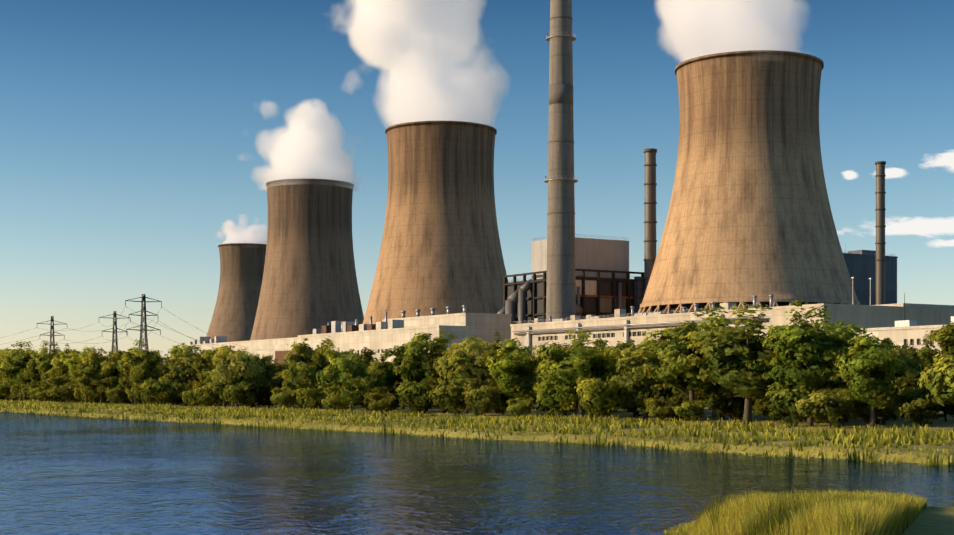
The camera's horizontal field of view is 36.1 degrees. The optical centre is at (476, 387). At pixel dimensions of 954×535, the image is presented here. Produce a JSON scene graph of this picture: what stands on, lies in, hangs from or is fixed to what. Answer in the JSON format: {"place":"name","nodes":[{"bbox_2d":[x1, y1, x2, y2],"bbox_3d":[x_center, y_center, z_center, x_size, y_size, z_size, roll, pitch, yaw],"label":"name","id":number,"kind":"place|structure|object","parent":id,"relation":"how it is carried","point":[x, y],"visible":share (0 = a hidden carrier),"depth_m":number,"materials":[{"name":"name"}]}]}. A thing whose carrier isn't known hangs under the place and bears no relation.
{"place":"outdoors","nodes":[
{"label":"outdoors","id":0,"kind":"place"},
{"bbox_2d":[0,411,953,534],"bbox_3d":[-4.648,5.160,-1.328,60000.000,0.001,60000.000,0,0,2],"label":"river water","id":1,"kind":"structure","parent":0,"point":[69,475],"depth_m":80.34,"materials":[{"name":"liquid"}]},
{"bbox_2d":[0,397,953,464],"bbox_3d":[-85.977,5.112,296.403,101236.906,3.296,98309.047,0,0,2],"label":"ground","id":2,"kind":"structure","parent":0,"point":[853,423],"depth_m":156.02,"materials":[{"name":"green plant"}]},
{"bbox_2d":[0,384,19,400],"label":"bush","id":3,"kind":"object","parent":2,"relation":"on","point":[4,389],"visible":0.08,"depth_m":439.62,"materials":[{"name":"green plant"}]},
{"bbox_2d":[0,341,26,400],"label":"tree","id":4,"kind":"object","parent":2,"relation":"on","point":[1,352],"visible":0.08,"depth_m":437.94,"materials":[{"name":"green plant"}]},
{"bbox_2d":[0,341,36,400],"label":"tree","id":5,"kind":"object","parent":2,"relation":"on","point":[18,353],"visible":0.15,"depth_m":425.25,"materials":[{"name":"green plant"}]},
{"bbox_2d":[0,350,38,400],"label":"tree","id":6,"kind":"object","parent":2,"relation":"on","point":[17,372],"visible":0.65,"depth_m":419.49,"materials":[{"name":"green plant"}]},
{"bbox_2d":[21,383,38,400],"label":"bush","id":7,"kind":"object","parent":2,"relation":"on","point":[26,392],"visible":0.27,"depth_m":415.21,"materials":[{"name":"green plant"}]},
{"bbox_2d":[24,350,44,401],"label":"tree","id":8,"kind":"object","parent":2,"relation":"on","point":[31,369],"visible":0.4,"depth_m":411.33,"materials":[{"name":"green plant"}]},
{"bbox_2d":[35,386,59,401],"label":"bush","id":9,"kind":"object","parent":2,"relation":"on","point":[41,392],"visible":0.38,"depth_m":399.28,"materials":[{"name":"green plant"}]},
{"bbox_2d":[32,341,64,401],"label":"tree","id":10,"kind":"object","parent":2,"relation":"on","point":[44,361],"visible":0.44,"depth_m":404.48,"materials":[{"name":"green plant"}]},
{"bbox_2d":[37,316,65,352],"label":"pylon","id":11,"kind":"object","parent":2,"relation":"on","point":[52,327],"visible":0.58,"depth_m":794.77,"materials":[{"name":"grey metal"}]},
{"bbox_2d":[37,349,81,402],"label":"tree","id":12,"kind":"object","parent":2,"relation":"on","point":[61,369],"visible":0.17,"depth_m":390.14,"materials":[{"name":"green plant"}]},
{"bbox_2d":[45,376,80,402],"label":"bush","id":13,"kind":"object","parent":2,"relation":"on","point":[64,387],"visible":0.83,"depth_m":382.94,"materials":[{"name":"green plant"}]},
{"bbox_2d":[61,345,102,402],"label":"tree","id":14,"kind":"object","parent":2,"relation":"on","point":[71,364],"visible":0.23,"depth_m":365.84,"materials":[{"name":"green plant"}]},
{"bbox_2d":[73,387,94,402],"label":"bush","id":15,"kind":"object","parent":2,"relation":"on","point":[78,394],"visible":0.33,"depth_m":372.57,"materials":[{"name":"green plant"}]},
{"bbox_2d":[80,378,106,402],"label":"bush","id":16,"kind":"object","parent":2,"relation":"on","point":[95,397],"visible":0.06,"depth_m":368.66,"materials":[{"name":"green plant"}]},
{"bbox_2d":[74,351,122,403],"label":"tree","id":17,"kind":"object","parent":2,"relation":"on","point":[89,381],"visible":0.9,"depth_m":360.30,"materials":[{"name":"green plant"}]},
{"bbox_2d":[99,311,130,353],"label":"pylon","id":18,"kind":"object","parent":2,"relation":"on","point":[114,314],"visible":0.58,"depth_m":743.42,"materials":[{"name":"grey metal"}]},
{"bbox_2d":[105,387,126,403],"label":"bush","id":19,"kind":"object","parent":2,"relation":"on","point":[117,394],"visible":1,"depth_m":356.23,"materials":[{"name":"green plant"}]},
{"bbox_2d":[118,362,136,404],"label":"tree","id":20,"kind":"object","parent":2,"relation":"on","point":[126,370],"visible":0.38,"depth_m":345.92,"materials":[{"name":"green plant"}]},
{"bbox_2d":[113,360,150,403],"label":"tree","id":21,"kind":"object","parent":2,"relation":"on","point":[121,375],"visible":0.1,"depth_m":359.44,"materials":[{"name":"green plant"}]},
{"bbox_2d":[125,387,145,404],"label":"bush","id":22,"kind":"object","parent":2,"relation":"on","point":[131,395],"visible":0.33,"depth_m":344.93,"materials":[{"name":"green plant"}]},
{"bbox_2d":[125,294,161,353],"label":"pylon","id":23,"kind":"object","parent":2,"relation":"on","point":[143,299],"visible":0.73,"depth_m":602.10,"materials":[{"name":"grey metal"}]},
{"bbox_2d":[0,307,260,357],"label":"power lines","id":24,"kind":"object","parent":23,"relation":"hanging from","point":[126,336],"visible":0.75,"depth_m":741.47,"materials":[{"name":"grey metal"}]},
{"bbox_2d":[132,382,157,404],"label":"bush","id":25,"kind":"object","parent":2,"relation":"on","point":[139,392],"visible":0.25,"depth_m":330.95,"materials":[{"name":"green plant"}]},
{"bbox_2d":[122,339,169,404],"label":"tree","id":26,"kind":"object","parent":2,"relation":"on","point":[143,365],"visible":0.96,"depth_m":331.56,"materials":[{"name":"green plant"}]},
{"bbox_2d":[140,377,182,405],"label":"bush","id":27,"kind":"object","parent":2,"relation":"on","point":[163,394],"visible":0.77,"depth_m":322.46,"materials":[{"name":"green plant"}]},
{"bbox_2d":[158,347,211,405],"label":"tree","id":28,"kind":"object","parent":2,"relation":"on","point":[181,368],"visible":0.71,"depth_m":323.10,"materials":[{"name":"green plant"}]},
{"bbox_2d":[166,343,211,404],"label":"tree","id":29,"kind":"object","parent":2,"relation":"on","point":[177,349],"visible":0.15,"depth_m":332.28,"materials":[{"name":"green plant"}]},
{"bbox_2d":[182,390,197,406],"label":"bush","id":30,"kind":"object","parent":2,"relation":"on","point":[189,397],"visible":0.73,"depth_m":308.53,"materials":[{"name":"green plant"}]},
{"bbox_2d":[193,383,223,407],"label":"bush","id":31,"kind":"object","parent":2,"relation":"on","point":[205,393],"visible":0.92,"depth_m":296.64,"materials":[{"name":"green plant"}]},
{"bbox_2d":[191,345,229,385],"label":"tree","id":32,"kind":"object","parent":2,"relation":"on","point":[205,368],"visible":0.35,"depth_m":318.49,"materials":[{"name":"green plant"}]},
{"bbox_2d":[206,243,266,341],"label":"cooling tower","id":33,"kind":"structure","parent":2,"relation":"on","point":[239,290],"depth_m":1479.51,"materials":[{"name":"concrete"}]},
{"bbox_2d":[208,345,265,407],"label":"tree","id":34,"kind":"object","parent":2,"relation":"on","point":[234,368],"visible":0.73,"depth_m":286.17,"materials":[{"name":"green plant"}]},
{"bbox_2d":[180,336,297,364],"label":"switch house","id":35,"kind":"structure","parent":2,"relation":"on","point":[279,349],"depth_m":906.46,"materials":[{"name":"beige concrete"}]},
{"bbox_2d":[220,376,262,407],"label":"bush","id":36,"kind":"object","parent":2,"relation":"on","point":[240,392],"visible":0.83,"depth_m":285.65,"materials":[{"name":"green plant"}]},
{"bbox_2d":[251,354,286,402],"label":"tree","id":37,"kind":"object","parent":2,"relation":"on","point":[265,360],"visible":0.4,"depth_m":323.91,"materials":[{"name":"green plant"}]},
{"bbox_2d":[255,376,286,407],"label":"tree","id":38,"kind":"object","parent":2,"relation":"on","point":[265,393],"visible":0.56,"depth_m":289.26,"materials":[{"name":"green plant"}]},
{"bbox_2d":[270,386,299,408],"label":"bush","id":39,"kind":"object","parent":2,"relation":"on","point":[285,396],"visible":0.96,"depth_m":274.48,"materials":[{"name":"green plant"}]},
{"bbox_2d":[250,178,363,339],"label":"cooling tower","id":40,"kind":"structure","parent":2,"relation":"on","point":[309,283],"depth_m":1047.98,"materials":[{"name":"concrete"}]},
{"bbox_2d":[280,336,335,408],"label":"tree","id":41,"kind":"object","parent":2,"relation":"on","point":[300,374],"visible":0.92,"depth_m":267.23,"materials":[{"name":"green plant"}]},
{"bbox_2d":[296,387,327,409],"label":"bush","id":42,"kind":"object","parent":2,"relation":"on","point":[312,398],"visible":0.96,"depth_m":258.98,"materials":[{"name":"green plant"}]},
{"bbox_2d":[321,348,354,362],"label":"tree","id":43,"kind":"object","parent":2,"relation":"on","point":[344,354],"visible":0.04,"depth_m":376.32,"materials":[{"name":"green plant"}]},
{"bbox_2d":[323,386,359,410],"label":"bush","id":44,"kind":"object","parent":2,"relation":"on","point":[330,391],"visible":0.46,"depth_m":246.38,"materials":[{"name":"green plant"}]},
{"bbox_2d":[315,348,369,410],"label":"tree","id":45,"kind":"object","parent":2,"relation":"on","point":[352,381],"visible":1,"depth_m":240.82,"materials":[{"name":"green plant"}]},
{"bbox_2d":[356,395,370,409],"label":"bush","id":46,"kind":"object","parent":2,"relation":"on","point":[361,399],"visible":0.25,"depth_m":263.65,"materials":[{"name":"green plant"}]},
{"bbox_2d":[354,347,379,372],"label":"tree","id":47,"kind":"object","parent":2,"relation":"on","point":[367,357],"visible":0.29,"depth_m":299.36,"materials":[{"name":"green plant"}]},
{"bbox_2d":[364,360,387,410],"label":"tree","id":48,"kind":"object","parent":2,"relation":"on","point":[376,375],"visible":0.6,"depth_m":255.53,"materials":[{"name":"green plant"}]},
{"bbox_2d":[367,391,395,413],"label":"bush","id":49,"kind":"object","parent":2,"relation":"on","point":[380,402],"visible":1,"depth_m":234.98,"materials":[{"name":"green plant"}]},
{"bbox_2d":[366,386,397,409],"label":"bush","id":50,"kind":"object","parent":2,"relation":"on","point":[384,390],"visible":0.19,"depth_m":254.77,"materials":[{"name":"green plant"}]},
{"bbox_2d":[298,312,468,362],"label":"industrial building","id":51,"kind":"structure","parent":2,"relation":"on","point":[379,337],"depth_m":562.87,"materials":[{"name":"beige concrete"}]},
{"bbox_2d":[375,345,408,408],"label":"tree","id":52,"kind":"object","parent":2,"relation":"on","point":[398,353],"visible":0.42,"depth_m":271.18,"materials":[{"name":"green plant"}]},
{"bbox_2d":[383,393,402,411],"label":"bush","id":53,"kind":"object","parent":2,"relation":"on","point":[396,401],"visible":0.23,"depth_m":243.50,"materials":[{"name":"green plant"}]},
{"bbox_2d":[396,379,438,413],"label":"bush","id":54,"kind":"object","parent":2,"relation":"on","point":[416,395],"visible":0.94,"depth_m":231.12,"materials":[{"name":"green plant"}]},
{"bbox_2d":[393,330,457,412],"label":"tree","id":55,"kind":"object","parent":2,"relation":"on","point":[415,369],"visible":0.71,"depth_m":235.05,"materials":[{"name":"green plant"}]},
{"bbox_2d":[363,121,507,323],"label":"cooling tower","id":56,"kind":"structure","parent":2,"relation":"on","point":[440,250],"depth_m":819.84,"materials":[{"name":"concrete"}]},
{"bbox_2d":[382,313,511,349],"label":"industrial building","id":57,"kind":"structure","parent":2,"relation":"on","point":[486,326],"depth_m":647.29,"materials":[{"name":"beige concrete"}]},
{"bbox_2d":[427,382,472,415],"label":"bush","id":58,"kind":"object","parent":2,"relation":"on","point":[443,397],"visible":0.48,"depth_m":216.47,"materials":[{"name":"green plant"}]},
{"bbox_2d":[433,335,493,413],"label":"tree","id":59,"kind":"object","parent":2,"relation":"on","point":[444,366],"visible":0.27,"depth_m":224.71,"materials":[{"name":"green plant"}]},
{"bbox_2d":[447,348,498,415],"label":"tree","id":60,"kind":"object","parent":2,"relation":"on","point":[465,374],"visible":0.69,"depth_m":215.14,"materials":[{"name":"green plant"}]},
{"bbox_2d":[0,399,953,466],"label":"reeds","id":61,"kind":"object","parent":2,"relation":"on","point":[914,435],"depth_m":156.61,"materials":[{"name":"plant"}]},
{"bbox_2d":[462,384,504,416],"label":"bush","id":62,"kind":"object","parent":2,"relation":"on","point":[486,399],"visible":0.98,"depth_m":208.88,"materials":[{"name":"green plant"}]},
{"bbox_2d":[490,331,506,382],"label":"tree","id":63,"kind":"object","parent":2,"relation":"on","point":[496,342],"visible":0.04,"depth_m":237.24,"materials":[{"name":"green plant"}]},
{"bbox_2d":[493,383,519,414],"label":"bush","id":64,"kind":"object","parent":2,"relation":"on","point":[505,398],"visible":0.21,"depth_m":219.97,"materials":[{"name":"green plant"}]},
{"bbox_2d":[485,338,544,416],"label":"tree","id":65,"kind":"object","parent":2,"relation":"on","point":[514,374],"visible":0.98,"depth_m":207.80,"materials":[{"name":"green plant"}]},
{"bbox_2d":[506,397,533,416],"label":"bush","id":66,"kind":"object","parent":2,"relation":"on","point":[519,406],"visible":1,"depth_m":202.75,"materials":[{"name":"green plant"}]},
{"bbox_2d":[530,341,572,395],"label":"tree","id":67,"kind":"object","parent":2,"relation":"on","point":[539,380],"visible":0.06,"depth_m":234.93,"materials":[{"name":"green plant"}]},
{"bbox_2d":[534,381,578,417],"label":"bush","id":68,"kind":"object","parent":2,"relation":"on","point":[546,393],"visible":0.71,"depth_m":194.82,"materials":[{"name":"green plant"}]},
{"bbox_2d":[532,350,585,416],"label":"tree","id":69,"kind":"object","parent":2,"relation":"on","point":[575,411],"depth_m":203.94,"materials":[{"name":"green plant"}]},
{"bbox_2d":[546,0,575,321],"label":"chimney","id":70,"kind":"object","parent":2,"relation":"on","point":[561,291],"visible":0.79,"depth_m":613.17,"materials":[{"name":"concrete"}]},
{"bbox_2d":[544,32,577,182],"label":"chimney platforms","id":71,"kind":"object","parent":70,"relation":"attached to","point":[548,38],"visible":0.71,"depth_m":613.25,"materials":[{"name":"metal"}]},
{"bbox_2d":[497,234,643,323],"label":"boiler house","id":72,"kind":"structure","parent":2,"relation":"on","point":[606,285],"depth_m":698.33,"materials":[{"name":"metal"}]},
{"bbox_2d":[530,330,621,417],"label":"tree","id":73,"kind":"object","parent":2,"relation":"on","point":[583,362],"visible":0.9,"depth_m":191.81,"materials":[{"name":"green plant"}]},
{"bbox_2d":[574,377,626,419],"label":"bush","id":74,"kind":"object","parent":2,"relation":"on","point":[598,396],"visible":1,"depth_m":183.27,"materials":[{"name":"green plant"}]},
{"bbox_2d":[588,341,637,411],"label":"tree","id":75,"kind":"object","parent":2,"relation":"on","point":[626,345],"visible":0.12,"depth_m":226.27,"materials":[{"name":"green plant"}]},
{"bbox_2d":[616,392,643,416],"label":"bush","id":76,"kind":"object","parent":2,"relation":"on","point":[634,411],"visible":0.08,"depth_m":197.02,"materials":[{"name":"green plant"}]},
{"bbox_2d":[607,339,673,419],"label":"tree","id":77,"kind":"object","parent":2,"relation":"on","point":[635,382],"visible":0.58,"depth_m":183.15,"materials":[{"name":"green plant"}]},
{"bbox_2d":[644,148,656,311],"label":"steel stack","id":78,"kind":"object","parent":2,"relation":"on","point":[650,202],"visible":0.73,"depth_m":694.12,"materials":[{"name":"metal"}]},
{"bbox_2d":[644,398,678,420],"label":"bush","id":79,"kind":"object","parent":2,"relation":"on","point":[653,406],"visible":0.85,"depth_m":180.04,"materials":[{"name":"green plant"}]},
{"bbox_2d":[646,386,705,420],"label":"bush","id":80,"kind":"object","parent":2,"relation":"on","point":[674,400],"visible":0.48,"depth_m":181.00,"materials":[{"name":"green plant"}]},
{"bbox_2d":[642,304,738,421],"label":"tree","id":81,"kind":"object","parent":2,"relation":"on","point":[680,376],"visible":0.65,"depth_m":174.41,"materials":[{"name":"green plant"}]},
{"bbox_2d":[674,400,706,422],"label":"bush","id":82,"kind":"object","parent":2,"relation":"on","point":[689,410],"visible":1,"depth_m":172.63,"materials":[{"name":"green plant"}]},
{"bbox_2d":[703,384,744,420],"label":"bush","id":83,"kind":"object","parent":2,"relation":"on","point":[721,397],"visible":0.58,"depth_m":176.07,"materials":[{"name":"green plant"}]},
{"bbox_2d":[510,277,953,356],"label":"hall","id":84,"kind":"structure","parent":2,"relation":"on","point":[877,316],"depth_m":495.62,"materials":[{"name":"beige concrete"}]},
{"bbox_2d":[401,293,953,357],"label":"plant clutter","id":85,"kind":"object","parent":84,"relation":"attached to","point":[626,324],"visible":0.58,"depth_m":555.16,"materials":[{"name":"metal"}]},
{"bbox_2d":[638,50,859,314],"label":"cooling tower","id":86,"kind":"structure","parent":2,"relation":"on","point":[749,215],"depth_m":615.66,"materials":[{"name":"concrete"}]},
{"bbox_2d":[677,302,822,423],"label":"tree","id":87,"kind":"object","parent":2,"relation":"on","point":[726,359],"visible":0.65,"depth_m":164.80,"materials":[{"name":"green plant"}]},
{"bbox_2d":[752,388,789,421],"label":"bush","id":88,"kind":"object","parent":2,"relation":"on","point":[761,405],"visible":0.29,"depth_m":169.46,"materials":[{"name":"green plant"}]},
{"bbox_2d":[765,382,832,425],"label":"bush","id":89,"kind":"object","parent":2,"relation":"on","point":[783,399],"visible":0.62,"depth_m":159.05,"materials":[{"name":"green plant"}]},
{"bbox_2d":[784,299,813,357],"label":"tree","id":90,"kind":"object","parent":2,"relation":"on","point":[799,315],"visible":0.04,"depth_m":177.26,"materials":[{"name":"green plant"}]},
{"bbox_2d":[746,305,861,426],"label":"tree","id":91,"kind":"object","parent":2,"relation":"on","point":[814,353],"visible":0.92,"depth_m":157.75,"materials":[{"name":"green plant"}]},
{"bbox_2d":[795,387,856,428],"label":"bush","id":92,"kind":"object","parent":2,"relation":"on","point":[828,406],"visible":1,"depth_m":151.42,"materials":[{"name":"green plant"}]},
{"bbox_2d":[825,383,851,422],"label":"bush","id":93,"kind":"object","parent":2,"relation":"on","point":[843,387],"visible":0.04,"depth_m":166.63,"materials":[{"name":"green plant"}]},
{"bbox_2d":[826,320,878,421],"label":"tree","id":94,"kind":"object","parent":2,"relation":"on","point":[850,327],"visible":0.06,"depth_m":167.41,"materials":[{"name":"green plant"}]},
{"bbox_2d":[835,333,904,427],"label":"tree","id":95,"kind":"object","parent":2,"relation":"on","point":[869,377],"visible":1,"depth_m":149.77,"materials":[{"name":"green plant"}]},
{"bbox_2d":[843,247,897,304],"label":"bunker tower","id":96,"kind":"structure","parent":2,"relation":"on","point":[861,265],"depth_m":766.45,"materials":[{"name":"blue metal"}]},
{"bbox_2d":[847,395,895,425],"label":"bush","id":97,"kind":"object","parent":2,"relation":"on","point":[862,410],"visible":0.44,"depth_m":154.48,"materials":[{"name":"green plant"}]},
{"bbox_2d":[847,346,925,424],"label":"tree","id":98,"kind":"object","parent":2,"relation":"on","point":[906,379],"visible":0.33,"depth_m":155.92,"materials":[{"name":"green plant"}]},
{"bbox_2d":[871,337,910,358],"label":"tree","id":99,"kind":"object","parent":2,"relation":"on","point":[888,341],"visible":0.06,"depth_m":199.08,"materials":[{"name":"green plant"}]},
{"bbox_2d":[852,324,952,351],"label":"office wing","id":100,"kind":"structure","parent":2,"relation":"on","point":[908,335],"depth_m":370.36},
{"bbox_2d":[891,394,943,426],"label":"bush","id":101,"kind":"object","parent":2,"relation":"on","point":[918,407],"visible":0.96,"depth_m":149.10,"materials":[{"name":"green plant"}]},
{"bbox_2d":[906,331,944,378],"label":"tree","id":102,"kind":"object","parent":2,"relation":"on","point":[913,353],"visible":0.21,"depth_m":217.39,"materials":[{"name":"green plant"}]},
{"bbox_2d":[916,321,953,374],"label":"tree","id":103,"kind":"object","parent":2,"relation":"on","point":[944,334],"visible":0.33,"depth_m":181.18,"materials":[{"name":"green plant"}]},
{"bbox_2d":[917,353,953,405],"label":"tree","id":104,"kind":"object","parent":2,"relation":"on","point":[939,385],"visible":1,"depth_m":143.48,"materials":[{"name":"green plant"}]},
{"bbox_2d":[921,387,952,420],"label":"tree","id":105,"kind":"object","parent":2,"relation":"on","point":[944,414],"visible":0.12,"depth_m":168.15,"materials":[{"name":"green plant"}]},
{"bbox_2d":[932,394,953,416],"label":"bush","id":106,"kind":"object","parent":2,"relation":"on","point":[949,409],"visible":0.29,"depth_m":165.48,"materials":[{"name":"green plant"}]},
{"bbox_2d":[0,0,953,362],"label":"sky","id":107,"kind":"structure","parent":0,"point":[139,139],"materials":[{"name":"blue"}]},
{"bbox_2d":[875,161,885,304],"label":"steel stack","id":108,"kind":"object","parent":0,"point":[880,209],"visible":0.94,"depth_m":691.64,"materials":[{"name":"metal"}]},
{"bbox_2d":[902,506,953,534],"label":"reed island ground","id":109,"kind":"structure","parent":0,"point":[933,520],"depth_m":52.70,"materials":[{"name":"green plant"}]},
{"bbox_2d":[663,487,927,534],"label":"reed blades","id":110,"kind":"object","parent":109,"relation":"on","point":[831,512],"visible":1,"depth_m":43.89,"materials":[{"name":"plant"}]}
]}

